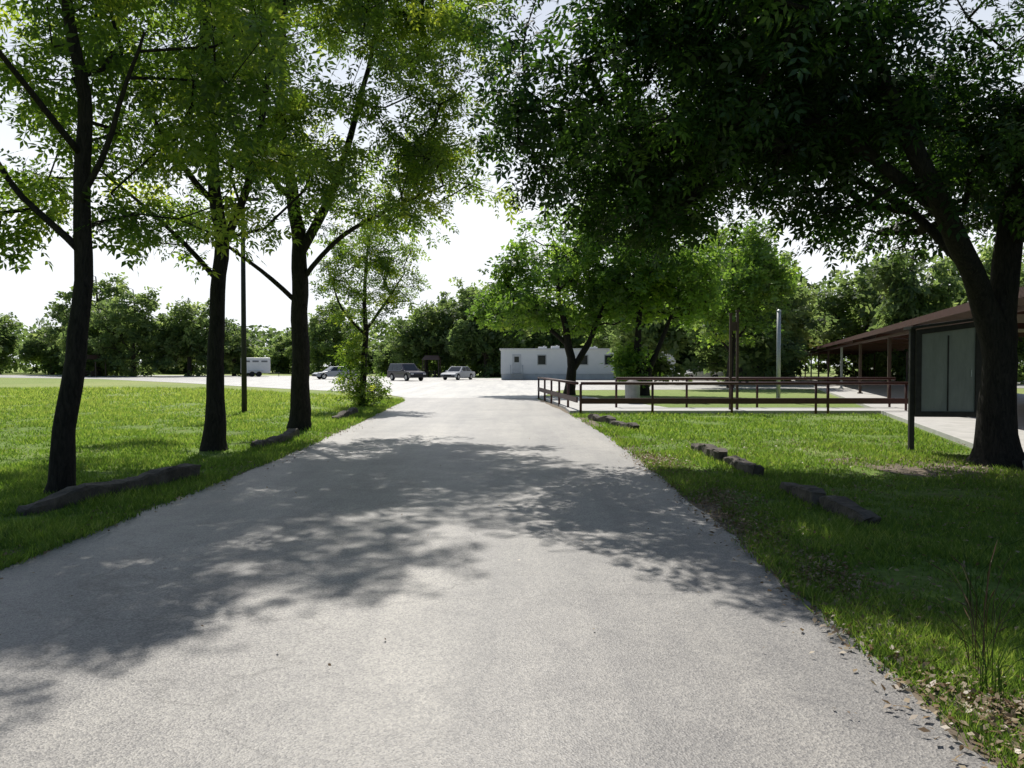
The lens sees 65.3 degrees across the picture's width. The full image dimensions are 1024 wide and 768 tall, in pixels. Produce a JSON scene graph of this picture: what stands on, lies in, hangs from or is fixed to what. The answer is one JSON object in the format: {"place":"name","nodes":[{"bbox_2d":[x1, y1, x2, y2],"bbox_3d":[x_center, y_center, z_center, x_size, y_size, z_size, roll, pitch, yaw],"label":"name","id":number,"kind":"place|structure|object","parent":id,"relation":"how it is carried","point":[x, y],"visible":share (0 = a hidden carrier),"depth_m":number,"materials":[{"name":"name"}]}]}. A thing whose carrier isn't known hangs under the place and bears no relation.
{"place":"outdoors","nodes":[
{"label":"outdoors","id":0,"kind":"place"},
{"bbox_2d":[0,397,996,767],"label":"road","id":1,"kind":"structure","parent":0,"point":[610,619],"depth_m":4.79,"materials":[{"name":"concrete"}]},
{"bbox_2d":[0,407,855,712],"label":"fallen leaves","id":2,"kind":"object","parent":1,"relation":"on","point":[498,505],"visible":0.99,"depth_m":6.48,"materials":[{"name":"brown plant"}]},
{"bbox_2d":[0,366,1023,726],"bbox_3d":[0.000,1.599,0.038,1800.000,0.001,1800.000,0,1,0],"label":"ground","id":3,"kind":"structure","parent":0,"point":[56,382],"depth_m":15.70,"materials":[{"name":"green plant"}]},
{"bbox_2d":[0,312,25,373],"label":"tree","id":4,"kind":"object","parent":3,"relation":"on","point":[9,343],"visible":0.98,"depth_m":136.19,"materials":[{"name":"green plant"}]},
{"bbox_2d":[14,320,62,374],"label":"tree","id":5,"kind":"object","parent":3,"relation":"on","point":[30,348],"visible":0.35,"depth_m":133.97,"materials":[{"name":"green plant"}]},
{"bbox_2d":[24,318,53,373],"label":"tree","id":6,"kind":"object","parent":3,"relation":"on","point":[35,368],"visible":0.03,"depth_m":144.32,"materials":[{"name":"green plant"}]},
{"bbox_2d":[41,308,87,374],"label":"tree","id":7,"kind":"object","parent":3,"relation":"on","point":[55,362],"visible":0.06,"depth_m":133.53,"materials":[{"name":"green plant"}]},
{"bbox_2d":[32,272,146,373],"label":"tree","id":8,"kind":"object","parent":3,"relation":"on","point":[58,310],"visible":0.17,"depth_m":127.29,"materials":[{"name":"green plant"}]},
{"bbox_2d":[47,299,139,375],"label":"tree","id":9,"kind":"object","parent":3,"relation":"on","point":[61,345],"visible":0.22,"depth_m":114.51,"materials":[{"name":"green plant"}]},
{"bbox_2d":[85,355,106,376],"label":"open shelter","id":10,"kind":"object","parent":3,"relation":"on","point":[93,373],"visible":0.55,"depth_m":109.87,"materials":[{"name":"red paint"}]},
{"bbox_2d":[16,463,200,515],"bbox_3d":[-4.875,1.263,9.972,0.270,0.276,3.050,0,1,14],"label":"landscape timber","id":11,"kind":"object","parent":3,"relation":"on","point":[61,498],"visible":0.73,"depth_m":9.61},
{"bbox_2d":[88,281,184,376],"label":"tree","id":12,"kind":"object","parent":3,"relation":"on","point":[136,330],"visible":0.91,"depth_m":110.52,"materials":[{"name":"green plant"}]},
{"bbox_2d":[139,312,185,373],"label":"tree","id":13,"kind":"object","parent":3,"relation":"on","point":[164,371],"visible":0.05,"depth_m":144.26,"materials":[{"name":"green plant"}]},
{"bbox_2d":[0,0,353,493],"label":"tree","id":14,"kind":"object","parent":3,"relation":"on","point":[84,165],"visible":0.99,"depth_m":10.28,"materials":[{"name":"green plant"}]},
{"bbox_2d":[141,296,233,375],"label":"tree","id":15,"kind":"object","parent":3,"relation":"on","point":[191,343],"visible":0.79,"depth_m":111.54,"materials":[{"name":"green plant"}]},
{"bbox_2d":[171,359,204,373],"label":"bush","id":16,"kind":"object","parent":3,"relation":"on","point":[178,371],"visible":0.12,"depth_m":141.47,"materials":[{"name":"green plant"}]},
{"bbox_2d":[0,385,404,570],"bbox_3d":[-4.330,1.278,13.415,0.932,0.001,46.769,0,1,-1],"label":"verge","id":17,"kind":"structure","parent":3,"relation":"on","point":[206,481],"depth_m":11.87,"materials":[{"name":"green plant"}]},
{"bbox_2d":[0,402,404,578],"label":"fallen leaves","id":18,"kind":"object","parent":17,"relation":"on","point":[44,552],"visible":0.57,"depth_m":10.13,"materials":[{"name":"brown plant"}]},
{"bbox_2d":[0,0,459,451],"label":"tree","id":19,"kind":"object","parent":3,"relation":"on","point":[214,433],"visible":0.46,"depth_m":14.89,"materials":[{"name":"green plant"}]},
{"bbox_2d":[193,317,268,375],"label":"tree","id":20,"kind":"object","parent":3,"relation":"on","point":[232,358],"visible":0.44,"depth_m":116.65,"materials":[{"name":"green plant"}]},
{"bbox_2d":[224,319,240,373],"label":"tree","id":21,"kind":"object","parent":3,"relation":"on","point":[226,366],"visible":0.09,"depth_m":145.43,"materials":[{"name":"green plant"}]},
{"bbox_2d":[227,191,258,411],"bbox_3d":[-8.950,-2.683,26.644,1.100,7.500,0.181,0,1,0],"label":"utility pole","id":22,"kind":"object","parent":3,"relation":"on","point":[243,348],"visible":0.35,"depth_m":26.61,"materials":[{"name":"black metal"}]},
{"bbox_2d":[250,428,299,449],"bbox_3d":[-4.803,1.119,16.323,0.247,0.263,2.644,0,1,2],"label":"landscape timber","id":23,"kind":"object","parent":3,"relation":"on","point":[288,433],"visible":0.73,"depth_m":16.16,"materials":[{"name":"grey wood"}]},
{"bbox_2d":[265,327,291,373],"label":"tree","id":24,"kind":"object","parent":3,"relation":"on","point":[280,361],"visible":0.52,"depth_m":147.74,"materials":[{"name":"green plant"}]},
{"bbox_2d":[283,327,323,373],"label":"tree","id":25,"kind":"object","parent":3,"relation":"on","point":[288,353],"visible":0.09,"depth_m":142.82,"materials":[{"name":"green plant"}]},
{"bbox_2d":[100,0,525,430],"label":"tree","id":26,"kind":"object","parent":3,"relation":"on","point":[419,157],"visible":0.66,"depth_m":19.09,"materials":[{"name":"green plant"}]},
{"bbox_2d":[308,294,362,373],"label":"tree","id":27,"kind":"object","parent":3,"relation":"on","point":[321,333],"visible":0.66,"depth_m":134.48,"materials":[{"name":"green plant"}]},
{"bbox_2d":[332,407,357,419],"bbox_3d":[-5.050,0.921,24.283,0.244,0.280,3.617,0,1,-2],"label":"landscape timber","id":28,"kind":"object","parent":3,"relation":"on","point":[346,413],"visible":0.76,"depth_m":23.79,"materials":[{"name":"wood"}]},
{"bbox_2d":[354,339,380,373],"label":"tree","id":29,"kind":"object","parent":3,"relation":"on","point":[370,354],"visible":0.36,"depth_m":146.10,"materials":[{"name":"green plant"}]},
{"bbox_2d":[309,217,432,407],"bbox_3d":[-5.236,-2.577,29.733,4.634,7.729,3.888,1,2,34],"label":"tree","id":30,"kind":"object","parent":3,"relation":"on","point":[363,396],"visible":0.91,"depth_m":29.41,"materials":[{"name":"green plant"}]},
{"bbox_2d":[378,339,394,355],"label":"tree","id":31,"kind":"object","parent":3,"relation":"on","point":[381,346],"visible":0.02,"depth_m":145.36,"materials":[{"name":"green plant"}]},
{"bbox_2d":[371,340,423,375],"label":"tree","id":32,"kind":"object","parent":3,"relation":"on","point":[382,360],"visible":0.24,"depth_m":116.52,"materials":[{"name":"green plant"}]},
{"bbox_2d":[384,299,461,376],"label":"tree","id":33,"kind":"object","parent":3,"relation":"on","point":[406,342],"visible":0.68,"depth_m":109.75,"materials":[{"name":"green plant"}]},
{"bbox_2d":[422,355,440,376],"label":"open shelter","id":34,"kind":"object","parent":3,"relation":"on","point":[431,357],"visible":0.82,"depth_m":106.72,"materials":[{"name":"brown wood"}]},
{"bbox_2d":[411,277,483,376],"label":"tree","id":35,"kind":"object","parent":3,"relation":"on","point":[447,318],"visible":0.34,"depth_m":109.77,"materials":[{"name":"green plant"}]},
{"bbox_2d":[421,296,474,372],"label":"tree","id":36,"kind":"object","parent":3,"relation":"on","point":[430,363],"visible":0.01,"depth_m":122.92,"materials":[{"name":"green plant"}]},
{"bbox_2d":[438,290,525,376],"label":"tree","id":37,"kind":"object","parent":3,"relation":"on","point":[468,338],"visible":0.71,"depth_m":105.61,"materials":[{"name":"green plant"}]},
{"bbox_2d":[474,279,531,376],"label":"tree","id":38,"kind":"object","parent":3,"relation":"on","point":[524,335],"visible":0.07,"depth_m":107.80,"materials":[{"name":"green plant"}]},
{"bbox_2d":[0,375,1023,397],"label":"parking lot","id":39,"kind":"structure","parent":3,"relation":"on","point":[441,387],"depth_m":62.01,"materials":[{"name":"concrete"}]},
{"bbox_2d":[240,358,279,376],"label":"horse trailer","id":40,"kind":"object","parent":39,"relation":"on","point":[258,367],"visible":0.91,"depth_m":109.15,"materials":[{"name":"white paint"}]},
{"bbox_2d":[312,366,356,378],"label":"parked car","id":41,"kind":"object","parent":39,"relation":"on","point":[331,371],"visible":0.66,"depth_m":89.13,"materials":[{"name":"silver metal"}]},
{"bbox_2d":[387,364,425,380],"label":"parked suv","id":42,"kind":"object","parent":39,"relation":"on","point":[406,372],"visible":1,"depth_m":80.26,"materials":[{"name":"paint"}]},
{"bbox_2d":[440,366,474,379],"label":"parked car","id":43,"kind":"object","parent":39,"relation":"on","point":[457,372],"visible":1,"depth_m":85.26,"materials":[{"name":"silver metal"}]},
{"bbox_2d":[678,369,723,380],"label":"parked car","id":44,"kind":"object","parent":39,"relation":"on","point":[700,374],"visible":0.36,"depth_m":81.24,"materials":[{"name":"white paint"}]},
{"bbox_2d":[1,310,1023,372],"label":"woodland","id":45,"kind":"object","parent":3,"relation":"on","point":[269,336],"visible":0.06,"depth_m":158.57,"materials":[{"name":"green plant"}]},
{"bbox_2d":[516,315,563,347],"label":"tree","id":46,"kind":"object","parent":3,"relation":"on","point":[544,338],"visible":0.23,"depth_m":112.99,"materials":[{"name":"green plant"}]},
{"bbox_2d":[537,377,578,406],"bbox_3d":[1.703,0.333,32.317,0.107,1.100,12.034,0,1,-4],"label":"handrail","id":47,"kind":"object","parent":3,"relation":"on","point":[558,394],"visible":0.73,"depth_m":30.81,"materials":[{"name":"metal"}]},
{"bbox_2d":[464,197,671,394],"bbox_3d":[2.985,-4.809,43.016,10.218,11.016,8.131,-1,1,-21],"label":"tree","id":48,"kind":"object","parent":3,"relation":"on","point":[563,271],"visible":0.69,"depth_m":42.70,"materials":[{"name":"green plant"}]},
{"bbox_2d":[549,304,606,347],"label":"tree","id":49,"kind":"object","parent":3,"relation":"on","point":[578,341],"visible":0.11,"depth_m":115.16,"materials":[{"name":"green plant"}]},
{"bbox_2d":[587,414,615,422],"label":"landscape timber","id":50,"kind":"object","parent":3,"relation":"on","point":[603,419],"visible":0.79,"depth_m":22.25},
{"bbox_2d":[581,318,622,347],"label":"tree","id":51,"kind":"object","parent":3,"relation":"on","point":[601,341],"visible":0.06,"depth_m":95.80,"materials":[{"name":"green plant"}]},
{"bbox_2d":[540,396,667,408],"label":"walkway","id":52,"kind":"structure","parent":3,"relation":"on","point":[563,404],"depth_m":29.83,"materials":[{"name":"concrete"}]},
{"bbox_2d":[609,420,638,430],"bbox_3d":[2.854,1.040,20.422,0.250,0.226,2.114,0,1,-8],"label":"landscape timber","id":53,"kind":"object","parent":3,"relation":"on","point":[634,425],"visible":0.8,"depth_m":19.98,"materials":[{"name":"grey wood"}]},
{"bbox_2d":[625,380,639,397],"bbox_3d":[4.750,0.342,31.517,0.660,1.020,0.660,0,1,0],"label":"litter bin","id":54,"kind":"object","parent":3,"relation":"on","point":[632,391],"visible":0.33,"depth_m":31.27,"materials":[{"name":"white concrete"}]},
{"bbox_2d":[602,302,692,381],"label":"tree","id":55,"kind":"object","parent":3,"relation":"on","point":[672,345],"visible":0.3,"depth_m":69.87,"materials":[{"name":"green plant"}]},
{"bbox_2d":[584,225,735,395],"bbox_3d":[7.899,-3.868,41.889,7.262,9.252,7.279,-1,2,-44],"label":"tree","id":56,"kind":"object","parent":3,"relation":"on","point":[689,283],"visible":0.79,"depth_m":40.89,"materials":[{"name":"green plant"}]},
{"bbox_2d":[665,306,710,372],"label":"tree","id":57,"kind":"object","parent":3,"relation":"on","point":[683,356],"visible":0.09,"depth_m":91.68,"materials":[{"name":"green plant"}]},
{"bbox_2d":[691,443,727,461],"bbox_3d":[3.466,1.178,14.084,0.242,0.249,2.024,0,1,0],"label":"landscape timber","id":58,"kind":"object","parent":3,"relation":"on","point":[715,452],"visible":0.81,"depth_m":13.65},
{"bbox_2d":[566,408,880,413],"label":"walkway","id":59,"kind":"structure","parent":3,"relation":"on","point":[740,410],"depth_m":26.37,"materials":[{"name":"concrete"}]},
{"bbox_2d":[664,215,802,387],"bbox_3d":[14.993,-5.709,55.658,11.134,12.207,9.418,0,1,0],"label":"tree","id":60,"kind":"object","parent":3,"relation":"on","point":[752,290],"visible":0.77,"depth_m":53.85,"materials":[{"name":"green plant"}]},
{"bbox_2d":[729,310,739,409],"bbox_3d":[7.465,-0.761,26.890,0.350,3.445,0.120,0,1,0],"label":"tall twin post","id":61,"kind":"object","parent":3,"relation":"on","point":[733,326],"visible":0.86,"depth_m":26.85,"materials":[{"name":"brown wood"}]},
{"bbox_2d":[459,0,1023,467],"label":"tree","id":62,"kind":"object","parent":3,"relation":"on","point":[803,94],"visible":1,"depth_m":11.87,"materials":[{"name":"green plant"}]},
{"bbox_2d":[675,260,808,381],"bbox_3d":[18.942,-4.407,65.901,10.231,10.978,12.198,0,1,-8],"label":"tree","id":63,"kind":"object","parent":3,"relation":"on","point":[763,348],"visible":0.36,"depth_m":63.26,"materials":[{"name":"green plant"}]},
{"bbox_2d":[579,382,907,413],"bbox_3d":[7.654,0.479,26.169,10.892,1.100,0.100,0,1,0],"label":"handrail","id":64,"kind":"object","parent":3,"relation":"on","point":[652,400],"visible":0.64,"depth_m":26.14,"materials":[{"name":"brown metal"}]},
{"bbox_2d":[723,455,764,476],"bbox_3d":[3.537,1.242,12.209,0.237,0.213,1.659,0,1,1],"label":"landscape timber","id":65,"kind":"object","parent":3,"relation":"on","point":[739,463],"visible":0.88,"depth_m":11.94,"materials":[{"name":"grey wood"}]},
{"bbox_2d":[615,377,895,407],"bbox_3d":[8.629,0.367,28.367,9.942,1.220,0.100,0,1,0],"label":"handrail","id":66,"kind":"object","parent":3,"relation":"on","point":[889,379],"visible":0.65,"depth_m":28.32,"materials":[{"name":"brown metal"}]},
{"bbox_2d":[680,233,837,381],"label":"tree","id":67,"kind":"object","parent":3,"relation":"on","point":[802,328],"visible":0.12,"depth_m":72.81,"materials":[{"name":"green plant"}]},
{"bbox_2d":[719,275,813,380],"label":"tree","id":68,"kind":"object","parent":3,"relation":"on","point":[770,363],"visible":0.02,"depth_m":77.82,"materials":[{"name":"green plant"}]},
{"bbox_2d":[776,309,780,397],"bbox_3d":[11.500,-1.169,34.482,0.400,4.100,0.400,0,1,0],"label":"metal pole","id":69,"kind":"object","parent":3,"relation":"on","point":[778,364],"visible":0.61,"depth_m":34.41,"materials":[{"name":"metal"}]},
{"bbox_2d":[540,400,1023,767],"bbox_3d":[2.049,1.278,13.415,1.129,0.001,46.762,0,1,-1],"label":"verge","id":70,"kind":"structure","parent":3,"relation":"on","point":[971,744],"depth_m":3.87,"materials":[{"name":"green plant"}]},
{"bbox_2d":[779,482,825,506],"bbox_3d":[3.513,1.294,9.679,0.226,0.227,1.384,0,1,3],"label":"landscape timber","id":71,"kind":"object","parent":3,"relation":"on","point":[812,493],"visible":0.84,"depth_m":9.30,"materials":[{"name":"grey wood"}]},
{"bbox_2d":[789,281,840,374],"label":"tree","id":72,"kind":"object","parent":3,"relation":"on","point":[814,286],"visible":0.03,"depth_m":109.53,"materials":[{"name":"green plant"}]},
{"bbox_2d":[609,438,1023,737],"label":"fallen leaves","id":73,"kind":"object","parent":3,"relation":"on","point":[964,565],"visible":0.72,"depth_m":9.19,"materials":[{"name":"plant"}]},
{"bbox_2d":[624,452,1023,767],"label":"fallen leaves","id":74,"kind":"object","parent":3,"relation":"on","point":[1008,716],"visible":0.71,"depth_m":4.62,"materials":[{"name":"brown plant"}]},
{"bbox_2d":[802,248,893,376],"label":"tree","id":75,"kind":"object","parent":3,"relation":"on","point":[837,306],"visible":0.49,"depth_m":93.78,"materials":[{"name":"green plant"}]},
{"bbox_2d":[819,495,880,525],"bbox_3d":[3.538,1.331,8.448,0.247,0.211,1.121,0,1,-3],"label":"landscape timber","id":76,"kind":"object","parent":3,"relation":"on","point":[850,508],"visible":0.85,"depth_m":8.32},
{"bbox_2d":[837,259,919,376],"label":"tree","id":77,"kind":"object","parent":3,"relation":"on","point":[859,305],"visible":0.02,"depth_m":103.71,"materials":[{"name":"green plant"}]},
{"bbox_2d":[796,286,1023,397],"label":"covered walkway building","id":78,"kind":"structure","parent":3,"relation":"on","point":[889,338],"depth_m":41.69,"materials":[{"name":"orange metal"}]},
{"bbox_2d":[858,247,964,381],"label":"tree","id":79,"kind":"object","parent":3,"relation":"on","point":[901,300],"visible":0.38,"depth_m":70.00,"materials":[{"name":"green plant"}]},
{"bbox_2d":[877,269,967,376],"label":"tree","id":80,"kind":"object","parent":3,"relation":"on","point":[963,300],"depth_m":82.00,"materials":[{"name":"green plant"}]},
{"bbox_2d":[903,318,981,451],"bbox_3d":[7.977,0.057,14.676,1.400,2.590,0.380,0,1,6],"label":"display cabinet","id":81,"kind":"object","parent":3,"relation":"on","point":[944,371],"visible":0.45,"depth_m":14.62,"materials":[{"name":"metal"}]},
{"bbox_2d":[918,244,993,302],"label":"tree","id":82,"kind":"object","parent":3,"relation":"on","point":[929,271],"visible":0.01,"depth_m":98.58,"materials":[{"name":"green plant"}]},
{"bbox_2d":[911,540,1022,669],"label":"tall weed","id":83,"kind":"object","parent":3,"relation":"on","point":[983,647],"visible":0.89,"depth_m":4.15,"materials":[{"name":"green plant"}]},
{"bbox_2d":[925,549,1022,637],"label":"tall weed","id":84,"kind":"object","parent":3,"relation":"on","point":[986,604],"visible":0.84,"depth_m":4.65,"materials":[{"name":"green plant"}]},
{"bbox_2d":[951,614,1023,700],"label":"tall weed","id":85,"kind":"object","parent":3,"relation":"on","point":[999,681],"visible":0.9,"depth_m":3.84,"materials":[{"name":"green plant"}]},
{"bbox_2d":[957,534,1023,607],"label":"tall weed","id":86,"kind":"object","parent":3,"relation":"on","point":[987,566],"visible":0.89,"depth_m":5.19,"materials":[{"name":"green plant"}]},
{"bbox_2d":[962,238,1023,380],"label":"tree","id":87,"kind":"object","parent":3,"relation":"on","point":[987,264],"visible":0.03,"depth_m":78.19,"materials":[{"name":"green plant"}]},
{"bbox_2d":[967,246,1023,383],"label":"tree","id":88,"kind":"object","parent":3,"relation":"on","point":[1020,349],"visible":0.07,"depth_m":66.06,"materials":[{"name":"green plant"}]},
{"bbox_2d":[0,0,1023,366],"label":"sky","id":89,"kind":"structure","parent":0,"point":[480,236],"materials":[{"name":"white"}]},
{"bbox_2d":[499,345,675,379],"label":"portable building","id":90,"kind":"structure","parent":0,"point":[527,363],"depth_m":85.97,"materials":[{"name":"white metal"}]},
{"bbox_2d":[512,354,520,372],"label":"door","id":91,"kind":"structure","parent":90,"relation":"in","point":[516,358],"depth_m":85.91,"materials":[{"name":"white metal"}]},
{"bbox_2d":[537,355,545,364],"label":"window","id":92,"kind":"structure","parent":90,"relation":"in","point":[540,358],"depth_m":85.91,"materials":[{"name":"grey glass"}]},
{"bbox_2d":[580,355,587,364],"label":"window","id":93,"kind":"structure","parent":90,"relation":"in","point":[585,360],"depth_m":85.91,"materials":[{"name":"grey glass"}]},
{"bbox_2d":[604,355,612,364],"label":"window","id":94,"kind":"structure","parent":90,"relation":"in","point":[606,362],"depth_m":85.91,"materials":[{"name":"grey glass"}]},
{"bbox_2d":[795,376,1023,467],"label":"pavement","id":95,"kind":"structure","parent":0,"point":[960,430],"depth_m":24.57,"materials":[{"name":"concrete"}]},
{"bbox_2d":[826,456,1023,479],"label":"bare ground","id":96,"kind":"structure","parent":0,"point":[905,469],"depth_m":12.33,"materials":[{"name":"soil"}]}
]}

